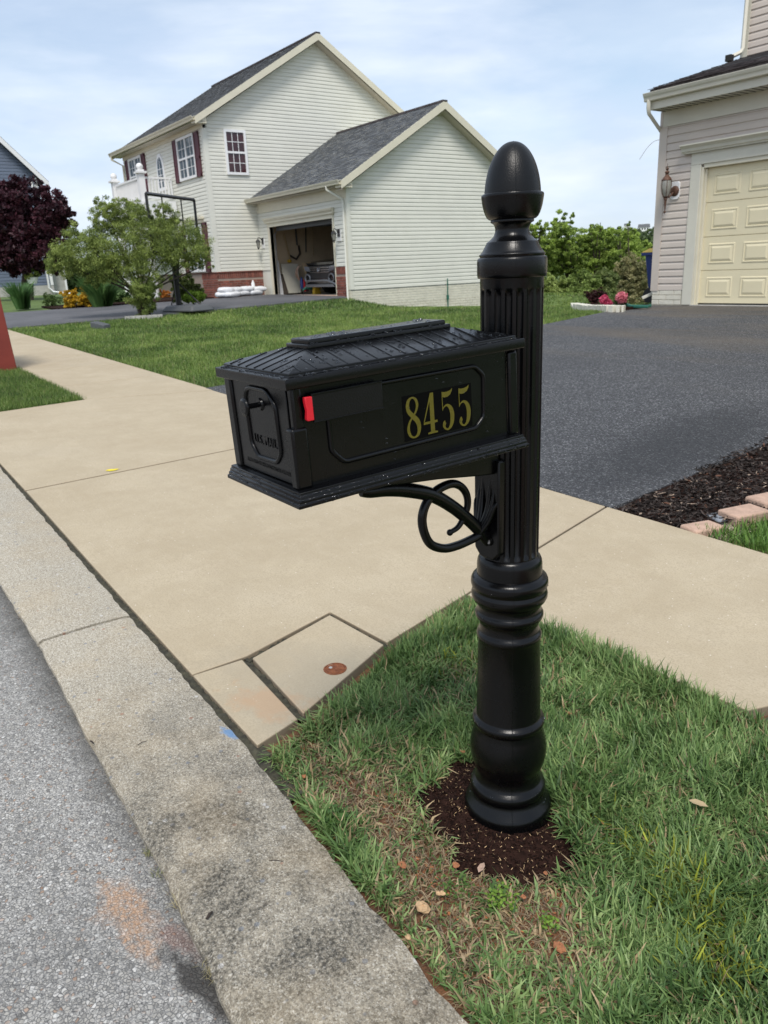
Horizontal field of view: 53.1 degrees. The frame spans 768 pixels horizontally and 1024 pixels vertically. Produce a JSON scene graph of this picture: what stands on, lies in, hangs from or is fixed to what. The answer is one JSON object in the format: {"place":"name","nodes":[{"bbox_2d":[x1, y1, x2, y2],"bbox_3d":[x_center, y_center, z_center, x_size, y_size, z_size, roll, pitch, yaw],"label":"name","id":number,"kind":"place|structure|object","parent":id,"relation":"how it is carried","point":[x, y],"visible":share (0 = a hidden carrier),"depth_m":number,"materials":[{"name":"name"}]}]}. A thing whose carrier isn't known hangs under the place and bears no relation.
{"place":"outdoors","nodes":[
{"label":"outdoors","id":0,"kind":"place"},
{"bbox_2d":[0,366,86,411],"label":"verge grass","id":1,"kind":"structure","parent":0,"point":[21,388],"depth_m":8.52,"materials":[{"name":"green plant"}]},
{"bbox_2d":[0,586,229,1023],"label":"road","id":2,"kind":"structure","parent":0,"point":[93,929],"depth_m":1.81,"materials":[{"name":"grey asphalt"}]},
{"bbox_2d":[163,889,181,915],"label":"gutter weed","id":3,"kind":"object","parent":2,"relation":"on","point":[174,901],"visible":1,"depth_m":1.76,"materials":[{"name":"beige plant"}]},
{"bbox_2d":[193,957,213,984],"bbox_3d":[-0.359,0.940,1.588,0.062,0.031,0.067,-14,21,-33],"label":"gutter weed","id":4,"kind":"object","parent":2,"relation":"on","point":[209,976],"visible":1,"depth_m":1.59,"materials":[{"name":"green plant"}]},
{"bbox_2d":[4,294,346,328],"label":"neighbour driveway","id":5,"kind":"structure","parent":0,"point":[39,318],"depth_m":21.28,"materials":[{"name":"grey asphalt"}]},
{"bbox_2d":[71,276,123,306],"bbox_3d":[-8.620,-6.750,23.468,1.652,0.949,1.596,-14,21,-33],"label":"iris clump","id":6,"kind":"object","parent":5,"relation":"on","point":[103,296],"visible":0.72,"depth_m":23.28,"materials":[{"name":"green plant"}]},
{"bbox_2d":[144,192,213,311],"bbox_3d":[-5.228,-6.539,19.510,1.373,2.794,1.844,-8,18,-18],"label":"basketball hoop","id":7,"kind":"object","parent":5,"relation":"on","point":[186,206],"visible":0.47,"depth_m":19.45,"materials":[{"name":"black metal"}]},
{"bbox_2d":[168,273,206,304],"bbox_3d":[-5.336,-5.982,20.903,1.012,1.064,0.750,-2,17,1],"label":"shrub","id":8,"kind":"object","parent":5,"relation":"on","point":[188,285],"visible":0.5,"depth_m":20.72,"materials":[{"name":"green plant"}]},
{"bbox_2d":[181,290,205,303],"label":"bright shrub","id":9,"kind":"object","parent":5,"relation":"on","point":[199,296],"visible":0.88,"depth_m":20.51,"materials":[{"name":"green plant"}]},
{"bbox_2d":[215,292,224,297],"bbox_3d":[-5.266,-7.137,25.246,0.550,0.202,0.400,-10,19,-24],"label":"sandbag","id":10,"kind":"object","parent":5,"relation":"on","point":[219,294],"visible":0.69,"depth_m":25.07,"materials":[{"name":"white fabric"}]},
{"bbox_2d":[217,287,234,291],"bbox_3d":[-5.190,-7.285,25.235,0.538,0.193,0.409,-9,19,-21],"label":"sandbag","id":11,"kind":"object","parent":10,"relation":"on","point":[225,289],"visible":0.93,"depth_m":25.08,"materials":[{"name":"white fabric"}]},
{"bbox_2d":[224,291,240,297],"bbox_3d":[-4.971,-7.111,25.164,0.405,0.196,0.537,12,22,38],"label":"sandbag","id":12,"kind":"object","parent":5,"relation":"on","point":[232,294],"visible":1,"depth_m":25.00,"materials":[{"name":"white fabric"}]},
{"bbox_2d":[239,291,249,295],"bbox_3d":[-4.745,-7.296,25.627,0.541,0.198,0.403,-14,21,-33],"label":"sandbag","id":13,"kind":"object","parent":5,"relation":"on","point":[244,293],"visible":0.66,"depth_m":25.51,"materials":[{"name":"white fabric"}]},
{"bbox_2d":[241,286,254,290],"bbox_3d":[-4.602,-7.448,25.682,0.538,0.202,0.404,-8,18,-17],"label":"sandbag","id":14,"kind":"object","parent":13,"relation":"on","point":[248,288],"visible":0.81,"depth_m":25.55,"materials":[{"name":"white fabric"}]},
{"bbox_2d":[250,290,262,294],"bbox_3d":[-4.334,-7.383,25.863,0.397,0.199,0.546,12,23,39],"label":"sandbag","id":15,"kind":"object","parent":5,"relation":"on","point":[256,292],"visible":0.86,"depth_m":25.70,"materials":[{"name":"white fabric"}]},
{"bbox_2d":[254,286,266,290],"bbox_3d":[-4.232,-7.516,25.939,0.537,0.201,0.398,-10,19,-24],"label":"sandbag","id":16,"kind":"object","parent":15,"relation":"on","point":[261,288],"visible":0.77,"depth_m":25.81,"materials":[{"name":"white fabric"}]},
{"bbox_2d":[0,390,604,749],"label":"driveway apron","id":17,"kind":"object","parent":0,"point":[207,569],"visible":0.63,"depth_m":3.86,"materials":[{"name":"concrete"}]},
{"bbox_2d":[244,661,304,720],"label":"joint dirt","id":18,"kind":"structure","parent":17,"relation":"on","point":[268,683],"depth_m":2.61,"materials":[{"name":"soil"}]},
{"bbox_2d":[244,615,387,662],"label":"joint dirt","id":19,"kind":"structure","parent":17,"relation":"on","point":[273,645],"depth_m":2.90,"materials":[{"name":"soil"}]},
{"bbox_2d":[323,663,346,674],"bbox_3d":[-0.172,0.550,2.700,0.082,0.006,0.082,-14,21,-33],"label":"valve cover","id":20,"kind":"object","parent":17,"relation":"on","point":[336,668],"visible":1,"depth_m":2.69,"materials":[{"name":"metal"}]},
{"bbox_2d":[8,296,648,387],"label":"front lawn","id":21,"kind":"structure","parent":0,"point":[182,348],"depth_m":14.85,"materials":[{"name":"green plant"}]},
{"bbox_2d":[90,321,109,329],"bbox_3d":[-6.146,-4.043,16.663,0.556,0.171,0.200,12,22,38],"label":"ground box","id":22,"kind":"object","parent":21,"relation":"on","point":[96,324],"visible":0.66,"depth_m":16.58,"materials":[{"name":"grey plastic"}]},
{"bbox_2d":[641,248,652,302],"bbox_3d":[5.389,-4.492,14.546,0.720,1.010,0.770,-14,21,-33],"label":"wheeled bin","id":23,"kind":"object","parent":21,"relation":"on","point":[647,253],"visible":0.23,"depth_m":14.53,"materials":[{"name":"blue plastic"}]},
{"bbox_2d":[0,0,744,276],"label":"sky","id":24,"kind":"structure","parent":0,"point":[567,81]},
{"bbox_2d":[0,273,767,1023],"bbox_3d":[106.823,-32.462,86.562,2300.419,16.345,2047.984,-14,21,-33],"label":"ground","id":25,"kind":"structure","parent":0,"point":[38,305],"depth_m":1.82,"materials":[{"name":"green plant"}]},
{"bbox_2d":[0,299,18,370],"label":"utility cabinet","id":26,"kind":"object","parent":25,"relation":"on","point":[7,359],"visible":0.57,"depth_m":10.37,"materials":[{"name":"red metal"}]},
{"bbox_2d":[1,280,35,309],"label":"ornamental grass","id":27,"kind":"object","parent":25,"relation":"on","point":[20,297],"depth_m":23.86,"materials":[{"name":"green plant"}]},
{"bbox_2d":[0,137,69,296],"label":"house","id":28,"kind":"structure","parent":25,"relation":"on","point":[12,161],"depth_m":38.43,"materials":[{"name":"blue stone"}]},
{"bbox_2d":[0,173,77,299],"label":"purple leaf tree","id":29,"kind":"object","parent":25,"relation":"on","point":[28,229],"visible":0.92,"depth_m":30.10,"materials":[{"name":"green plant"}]},
{"bbox_2d":[23,265,40,283],"bbox_3d":[-14.037,-9.472,30.638,0.643,0.724,0.651,-14,21,-33],"label":"hanging basket","id":30,"kind":"object","parent":29,"relation":"hanging from","point":[35,275],"visible":0.98,"depth_m":30.55,"materials":[{"name":"white paint"}]},
{"bbox_2d":[58,262,95,291],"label":"distant tree","id":31,"kind":"object","parent":25,"relation":"on","point":[71,285],"visible":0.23,"depth_m":45.87,"materials":[{"name":"green plant"}]},
{"bbox_2d":[91,254,124,289],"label":"distant tree","id":32,"kind":"object","parent":25,"relation":"on","point":[115,277],"depth_m":49.55,"materials":[{"name":"green plant"}]},
{"bbox_2d":[41,297,213,308],"bbox_3d":[-8.374,-6.882,25.263,4.900,0.147,2.500,-14,21,-33],"label":"flower bed","id":33,"kind":"object","parent":25,"relation":"on","point":[167,299],"visible":0.34,"depth_m":24.52,"materials":[{"name":"brown soil"}]},
{"bbox_2d":[42,292,63,305],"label":"fine shrub","id":34,"kind":"object","parent":33,"relation":"on","point":[50,298],"visible":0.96,"depth_m":24.63,"materials":[{"name":"green plant"}]},
{"bbox_2d":[59,286,91,307],"bbox_3d":[-9.450,-6.608,23.840,1.146,0.774,0.838,-14,21,-33],"label":"golden bush","id":35,"kind":"object","parent":33,"relation":"on","point":[72,299],"visible":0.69,"depth_m":23.64,"materials":[{"name":"yellow plant"}]},
{"bbox_2d":[113,290,132,302],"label":"green shrub","id":36,"kind":"object","parent":33,"relation":"on","point":[119,296],"visible":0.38,"depth_m":25.35,"materials":[{"name":"green plant"}]},
{"bbox_2d":[43,195,215,315],"bbox_3d":[-6.139,-6.176,18.767,4.047,2.928,2.156,-9,19,-20],"label":"ornamental tree","id":37,"kind":"object","parent":25,"relation":"on","point":[99,260],"visible":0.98,"depth_m":18.42,"materials":[{"name":"green plant"}]},
{"bbox_2d":[125,314,162,319],"bbox_3d":[-5.855,-4.745,18.756,0.884,0.097,0.180,-8,18,-18],"label":"stone","id":38,"kind":"object","parent":25,"relation":"on","point":[147,316],"visible":0.64,"depth_m":18.69,"materials":[{"name":"stone"}]},
{"bbox_2d":[0,465,303,800],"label":"joint dirt","id":39,"kind":"structure","parent":25,"relation":"on","point":[254,751],"depth_m":2.69,"materials":[{"name":"brown soil"}]},
{"bbox_2d":[159,289,170,297],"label":"orange bush","id":40,"kind":"object","parent":25,"relation":"on","point":[164,293],"visible":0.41,"depth_m":27.42,"materials":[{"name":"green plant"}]},
{"bbox_2d":[0,467,467,1023],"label":"kerb","id":41,"kind":"structure","parent":25,"relation":"on","point":[302,933],"depth_m":1.96,"materials":[{"name":"concrete"}]},
{"bbox_2d":[276,263,283,294],"bbox_3d":[-3.539,-7.957,26.137,0.191,1.126,0.512,-3,17,-1],"label":"folded table","id":42,"kind":"object","parent":25,"relation":"on","point":[281,288],"visible":0.5,"depth_m":26.18,"materials":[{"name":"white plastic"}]},
{"bbox_2d":[108,31,496,306],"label":"house","id":43,"kind":"structure","parent":25,"relation":"on","point":[375,187],"depth_m":24.58,"materials":[{"name":"beige plastic"}]},
{"bbox_2d":[127,155,140,179],"bbox_3d":[-9.381,-12.738,29.169,0.065,1.300,1.430,-14,21,-33],"label":"window","id":44,"kind":"structure","parent":43,"relation":"in","point":[132,162],"depth_m":29.27,"materials":[{"name":"white paint"}]},
{"bbox_2d":[156,154,166,191],"bbox_3d":[-7.896,-12.029,27.234,0.066,1.210,0.660,-14,21,-33],"label":"arched window","id":45,"kind":"structure","parent":43,"relation":"in","point":[160,166],"depth_m":27.15,"materials":[{"name":"white paint"}]},
{"bbox_2d":[175,133,196,181],"bbox_3d":[-6.491,-11.642,25.297,0.065,1.300,1.440,-14,21,-33],"label":"window","id":46,"kind":"structure","parent":43,"relation":"in","point":[184,145],"depth_m":25.30,"materials":[{"name":"white paint"}]},
{"bbox_2d":[189,224,205,271],"bbox_3d":[-6.408,-8.954,26.196,0.065,1.490,1.320,-14,21,-33],"label":"window","id":47,"kind":"structure","parent":43,"relation":"in","point":[198,270],"depth_m":26.04,"materials":[{"name":"white paint"}]},
{"bbox_2d":[223,129,248,174],"bbox_3d":[-4.765,-11.580,24.780,0.760,1.330,0.065,-14,21,-33],"label":"window","id":48,"kind":"structure","parent":43,"relation":"in","point":[235,146],"depth_m":24.77,"materials":[{"name":"white paint"}]},
{"bbox_2d":[281,274,288,293],"bbox_3d":[-3.431,-7.761,26.203,0.183,0.663,0.452,-12,20,-27],"label":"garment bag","id":49,"kind":"object","parent":43,"relation":"on","point":[285,290],"visible":1,"depth_m":26.18,"materials":[{"name":"brown fabric"}]},
{"bbox_2d":[283,234,291,262],"bbox_3d":[-3.309,-9.048,26.384,0.253,0.944,0.090,-14,21,-33],"label":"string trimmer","id":50,"kind":"object","parent":43,"relation":"hanging from","point":[289,260],"visible":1,"depth_m":26.40,"materials":[{"name":"brown"}]},
{"bbox_2d":[281,264,300,292],"bbox_3d":[-3.193,-8.061,26.532,0.709,0.975,0.300,-14,21,-33],"label":"drywall sheet","id":51,"kind":"object","parent":43,"relation":"on","point":[292,281],"visible":0.86,"depth_m":26.51,"materials":[{"name":"white"}]},
{"bbox_2d":[290,229,300,259],"bbox_3d":[-3.095,-9.385,26.448,0.450,1.384,0.070,-14,21,-33],"label":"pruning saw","id":52,"kind":"object","parent":43,"relation":"hanging from","point":[296,258],"visible":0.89,"depth_m":26.55,"materials":[{"name":"black metal"}]},
{"bbox_2d":[295,265,306,293],"bbox_3d":[-2.768,-7.947,26.394,0.513,1.025,0.165,-13,21,-31],"label":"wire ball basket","id":53,"kind":"object","parent":43,"relation":"on","point":[296,273],"visible":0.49,"depth_m":26.21,"materials":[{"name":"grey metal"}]},
{"bbox_2d":[300,277,303,288],"bbox_3d":[-2.790,-7.772,26.109,0.110,0.380,0.105,-14,21,-33],"label":"bottle","id":54,"kind":"object","parent":43,"relation":"on","point":[301,283],"visible":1,"depth_m":26.07,"materials":[{"name":"blue plastic"}]},
{"bbox_2d":[276,219,331,230],"bbox_3d":[-1.498,-9.172,24.489,2.320,0.185,3.840,-14,21,-33],"label":"raised door","id":55,"kind":"structure","parent":43,"relation":"in","point":[328,222],"depth_m":23.99,"materials":[{"name":"grey plastic"}]},
{"bbox_2d":[304,227,306,251],"bbox_3d":[-2.702,-9.548,26.696,0.173,1.016,0.060,-14,21,-33],"label":"shovel","id":56,"kind":"object","parent":43,"relation":"hanging from","point":[305,240],"visible":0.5,"depth_m":26.71,"materials":[{"name":"black metal"}]},
{"bbox_2d":[302,286,312,290],"bbox_3d":[-2.553,-7.605,26.077,0.516,0.217,0.253,-14,21,-33],"label":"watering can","id":57,"kind":"object","parent":43,"relation":"on","point":[308,288],"visible":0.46,"depth_m":25.99,"materials":[{"name":"teal plastic"}]},
{"bbox_2d":[312,287,320,293],"bbox_3d":[-2.243,-7.465,25.837,0.314,0.320,0.160,-14,21,-33],"label":"bucket","id":58,"kind":"object","parent":43,"relation":"on","point":[316,290],"visible":0.77,"depth_m":25.77,"materials":[{"name":"yellow plastic"}]},
{"bbox_2d":[304,258,335,292],"bbox_3d":[-0.356,-8.372,26.029,4.535,1.740,1.980,-14,21,-33],"label":"parked car","id":59,"kind":"object","parent":43,"relation":"on","point":[320,273],"visible":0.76,"depth_m":24.94,"materials":[{"name":"black paint"}]},
{"bbox_2d":[318,804,349,827],"bbox_3d":[-0.135,0.787,2.006,0.082,0.032,0.096,-14,21,-33],"label":"weed","id":60,"kind":"object","parent":25,"relation":"on","point":[341,813],"visible":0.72,"depth_m":2.00,"materials":[{"name":"green plant"}]},
{"bbox_2d":[215,141,550,834],"bbox_3d":[0.076,0.089,1.661,0.759,1.646,0.301,-14,21,-33],"label":"mailbox","id":61,"kind":"object","parent":25,"relation":"on","point":[308,435],"visible":1,"depth_m":1.54,"materials":[{"name":"black plastic"}]},
{"bbox_2d":[232,380,291,483],"bbox_3d":[-0.229,-0.146,1.373,0.047,0.171,0.210,-14,21,-33],"label":"door","id":62,"kind":"structure","parent":61,"relation":"in","point":[263,415],"depth_m":1.37,"materials":[{"name":"black plastic"}]},
{"bbox_2d":[220,318,548,798],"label":"rain drops","id":63,"kind":"object","parent":61,"relation":"attached to","point":[347,367],"visible":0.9,"depth_m":1.40,"materials":[{"name":"clear liquid"}]},
{"bbox_2d":[398,861,405,867],"bbox_3d":[0.045,0.843,1.838,0.018,0.011,0.023,-14,21,-33],"label":"clay clod","id":64,"kind":"object","parent":25,"relation":"on","point":[403,864],"visible":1,"depth_m":1.83,"materials":[{"name":"orange soil"}]},
{"bbox_2d":[415,901,430,912],"bbox_3d":[0.088,0.886,1.726,0.036,0.017,0.029,10,21,34],"label":"stone","id":65,"kind":"object","parent":25,"relation":"on","point":[422,907],"visible":1,"depth_m":1.72,"materials":[{"name":"beige stone"}]},
{"bbox_2d":[452,862,459,867],"bbox_3d":[0.171,0.842,1.833,0.021,0.009,0.016,11,22,36],"label":"clay clod","id":66,"kind":"object","parent":25,"relation":"on","point":[455,864],"visible":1,"depth_m":1.83,"materials":[{"name":"orange soil"}]},
{"bbox_2d":[440,868,474,898],"bbox_3d":[0.168,0.861,1.775,0.080,0.031,0.079,-14,21,-33],"label":"weed","id":67,"kind":"object","parent":25,"relation":"on","point":[457,885],"visible":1,"depth_m":1.78,"materials":[{"name":"green plant"}]},
{"bbox_2d":[298,716,682,991],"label":"clay crumbs","id":68,"kind":"object","parent":25,"relation":"on","point":[449,914],"visible":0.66,"depth_m":1.76,"materials":[{"name":"brown soil"}]},
{"bbox_2d":[414,760,580,888],"bbox_3d":[0.290,0.789,2.025,0.374,0.050,0.531,-8,18,-18],"label":"mulch ring","id":69,"kind":"object","parent":25,"relation":"on","point":[522,856],"visible":0.4,"depth_m":1.91,"materials":[{"name":"brown soil"}]},
{"bbox_2d":[414,763,571,882],"bbox_3d":[0.276,0.791,2.022,0.383,0.042,0.472,-4,18,-4],"label":"grass seed","id":70,"kind":"object","parent":69,"relation":"on","point":[496,834],"depth_m":1.92,"materials":[{"name":"brown plant"}]},
{"bbox_2d":[408,758,582,890],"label":"mulch chips","id":71,"kind":"object","parent":69,"relation":"on","point":[468,830],"visible":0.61,"depth_m":1.92,"materials":[{"name":"brown wood"}]},
{"bbox_2d":[477,863,484,871],"bbox_3d":[0.231,0.844,1.829,0.015,0.003,0.035,6,19,25],"label":"stone","id":72,"kind":"object","parent":71,"relation":"on","point":[481,866],"visible":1,"depth_m":1.83,"materials":[{"name":"beige stone"}]},
{"bbox_2d":[485,881,519,913],"bbox_3d":[0.266,0.871,1.737,0.078,0.033,0.075,-14,21,-33],"label":"weed","id":73,"kind":"object","parent":25,"relation":"on","point":[500,890],"visible":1,"depth_m":1.73,"materials":[{"name":"green plant"}]},
{"bbox_2d":[404,291,616,308],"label":"back lawn","id":74,"kind":"structure","parent":25,"relation":"on","point":[563,294],"depth_m":27.64,"materials":[{"name":"green plant"}]},
{"bbox_2d":[284,645,767,1023],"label":"dead thatch","id":75,"kind":"object","parent":25,"relation":"on","point":[439,887],"visible":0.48,"depth_m":1.75,"materials":[{"name":"beige plant"}]},
{"bbox_2d":[529,220,568,278],"bbox_3d":[6.433,-10.569,31.745,2.071,2.828,2.696,-1,18,4],"label":"tree","id":76,"kind":"object","parent":25,"relation":"on","point":[544,240],"visible":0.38,"depth_m":30.86,"materials":[{"name":"green plant"}]},
{"bbox_2d":[539,910,560,934],"bbox_3d":[0.357,0.889,1.672,0.048,0.032,0.046,-14,21,-33],"label":"weed","id":77,"kind":"object","parent":25,"relation":"on","point":[552,918],"visible":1,"depth_m":1.67,"materials":[{"name":"green plant"}]},
{"bbox_2d":[544,272,567,292],"bbox_3d":[6.288,-8.628,30.249,1.716,1.562,1.628,-14,21,-33],"label":"brush","id":78,"kind":"object","parent":25,"relation":"on","point":[550,284],"visible":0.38,"depth_m":29.87,"materials":[{"name":"green plant"}]},
{"bbox_2d":[553,941,565,952],"bbox_3d":[0.367,0.911,1.609,0.028,0.015,0.025,1,18,12],"label":"clay clod","id":79,"kind":"object","parent":25,"relation":"on","point":[560,948],"visible":1,"depth_m":1.60,"materials":[{"name":"orange soil"}]},
{"bbox_2d":[546,209,595,285],"bbox_3d":[7.821,-10.928,32.425,2.269,3.506,3.102,4,19,21],"label":"tree","id":80,"kind":"object","parent":25,"relation":"on","point":[566,251],"visible":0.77,"depth_m":31.96,"materials":[{"name":"green plant"}]},
{"bbox_2d":[558,268,603,292],"bbox_3d":[7.609,-8.775,30.282,1.854,1.570,1.873,-14,21,-33],"label":"brush","id":81,"kind":"object","parent":25,"relation":"on","point":[578,283],"visible":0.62,"depth_m":29.97,"materials":[{"name":"green plant"}]},
{"bbox_2d":[574,222,621,279],"bbox_3d":[8.921,-10.550,32.417,2.300,3.116,2.481,3,18,17],"label":"tree","id":82,"kind":"object","parent":25,"relation":"on","point":[596,261],"visible":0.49,"depth_m":31.95,"materials":[{"name":"green plant"}]},
{"bbox_2d":[571,303,625,311],"bbox_3d":[5.135,-5.422,20.368,0.781,0.829,15.416,1,18,11],"label":"island edging","id":83,"kind":"object","parent":25,"relation":"on","point":[607,308],"visible":0.61,"depth_m":13.49,"materials":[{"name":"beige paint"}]},
{"bbox_2d":[546,227,653,256],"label":"wood","id":84,"kind":"object","parent":25,"relation":"on","point":[648,234],"visible":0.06,"depth_m":189.38,"materials":[{"name":"green plant"}]},
{"bbox_2d":[589,267,621,293],"bbox_3d":[8.840,-8.730,30.528,1.928,2.008,1.752,-7,18,-14],"label":"brush","id":85,"kind":"object","parent":25,"relation":"on","point":[609,281],"visible":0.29,"depth_m":30.17,"materials":[{"name":"green plant"}]},
{"bbox_2d":[560,302,650,314],"bbox_3d":[4.421,-3.797,14.318,2.510,0.207,1.016,-14,21,-33],"label":"strip by drive","id":86,"kind":"object","parent":25,"relation":"on","point":[592,311],"visible":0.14,"depth_m":13.91,"materials":[{"name":"green plant"}]},
{"bbox_2d":[599,294,613,304],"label":"hydrangea","id":87,"kind":"object","parent":86,"relation":"on","point":[604,299],"visible":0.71,"depth_m":13.92,"materials":[{"name":"pink plant"}]},
{"bbox_2d":[584,302,647,309],"bbox_3d":[5.995,-5.718,21.195,1.338,0.799,16.956,2,18,14],"label":"island bed","id":88,"kind":"object","parent":25,"relation":"on","point":[629,308],"visible":0.23,"depth_m":13.73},
{"bbox_2d":[583,286,607,302],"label":"barberry bush","id":89,"kind":"object","parent":88,"relation":"on","point":[591,295],"visible":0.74,"depth_m":28.18,"materials":[{"name":"purple plant"}]},
{"bbox_2d":[614,291,629,304],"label":"hydrangea","id":90,"kind":"object","parent":88,"relation":"on","point":[621,297],"visible":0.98,"depth_m":13.54,"materials":[{"name":"pink plant"}]},
{"bbox_2d":[626,303,651,307],"bbox_3d":[4.352,-3.613,13.458,0.278,0.061,0.918,-6,18,-12],"label":"garden hose","id":91,"kind":"object","parent":88,"relation":"on","point":[639,306],"visible":0.89,"depth_m":13.15,"materials":[{"name":"teal plastic"}]},
{"bbox_2d":[603,221,652,280],"bbox_3d":[9.939,-10.330,31.793,1.757,3.189,3.069,9,21,32],"label":"tree","id":92,"kind":"object","parent":25,"relation":"on","point":[620,249],"visible":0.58,"depth_m":31.27,"materials":[{"name":"green plant"}]},
{"bbox_2d":[612,251,647,303],"bbox_3d":[9.271,-8.211,28.473,1.665,2.797,1.559,-7,18,-15],"label":"brush","id":93,"kind":"object","parent":25,"relation":"on","point":[634,285],"visible":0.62,"depth_m":28.13,"materials":[{"name":"green plant"}]},
{"bbox_2d":[633,248,646,301],"bbox_3d":[10.297,-9.276,30.314,1.212,2.117,2.685,5,19,22],"label":"tree","id":94,"kind":"object","parent":25,"relation":"on","point":[643,258],"visible":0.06,"depth_m":30.10,"materials":[{"name":"green plant"}]},
{"bbox_2d":[638,224,649,231],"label":"house","id":95,"kind":"structure","parent":25,"relation":"on","point":[643,227],"depth_m":267.64,"materials":[{"name":"white paint"}]},
{"bbox_2d":[614,434,767,527],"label":"bark mulch","id":96,"kind":"object","parent":25,"relation":"on","point":[670,492],"visible":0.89,"depth_m":4.44,"materials":[{"name":"brown wood"}]},
{"bbox_2d":[689,799,707,806],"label":"dead leaf","id":97,"kind":"object","parent":25,"relation":"on","point":[698,802],"visible":1,"depth_m":1.98,"materials":[{"name":"beige plant"}]},
{"bbox_2d":[642,0,767,306],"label":"house","id":98,"kind":"structure","parent":25,"relation":"on","point":[710,242],"depth_m":12.47,"materials":[{"name":"beige plastic"}]},
{"bbox_2d":[698,160,767,303],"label":"garage door","id":99,"kind":"structure","parent":98,"relation":"in","point":[734,264],"depth_m":12.34,"materials":[{"name":"beige metal"}]},
{"bbox_2d":[680,492,767,536],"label":"paver border","id":100,"kind":"object","parent":25,"relation":"on","point":[740,512],"visible":0.78,"depth_m":4.02,"materials":[{"name":"beige concrete"}]},
{"bbox_2d":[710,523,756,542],"bbox_3d":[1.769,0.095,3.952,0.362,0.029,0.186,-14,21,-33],"label":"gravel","id":101,"kind":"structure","parent":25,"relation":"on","point":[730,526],"depth_m":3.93,"materials":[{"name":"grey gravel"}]},
{"bbox_2d":[8,330,767,719],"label":"sidewalk","id":102,"kind":"structure","parent":0,"point":[688,602],"depth_m":3.30,"materials":[{"name":"concrete"}]},
{"bbox_2d":[207,305,767,508],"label":"driveway","id":103,"kind":"structure","parent":0,"point":[636,404],"depth_m":6.86,"materials":[{"name":"grey asphalt"}]},
{"bbox_2d":[691,514,767,552],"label":"side lawn","id":104,"kind":"structure","parent":0,"point":[757,538],"depth_m":3.82,"materials":[{"name":"green plant"}]},
{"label":"sandbag","id":105,"kind":"object","parent":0,"visible":0},
{"bbox_2d":[232,287,242,291],"bbox_3d":[-4.948,-7.349,25.454,0.541,0.196,0.394,-14,21,-33],"label":"sandbag","id":106,"kind":"object","parent":105,"relation":"on","point":[238,289],"visible":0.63,"depth_m":25.34,"materials":[{"name":"white fabric"}]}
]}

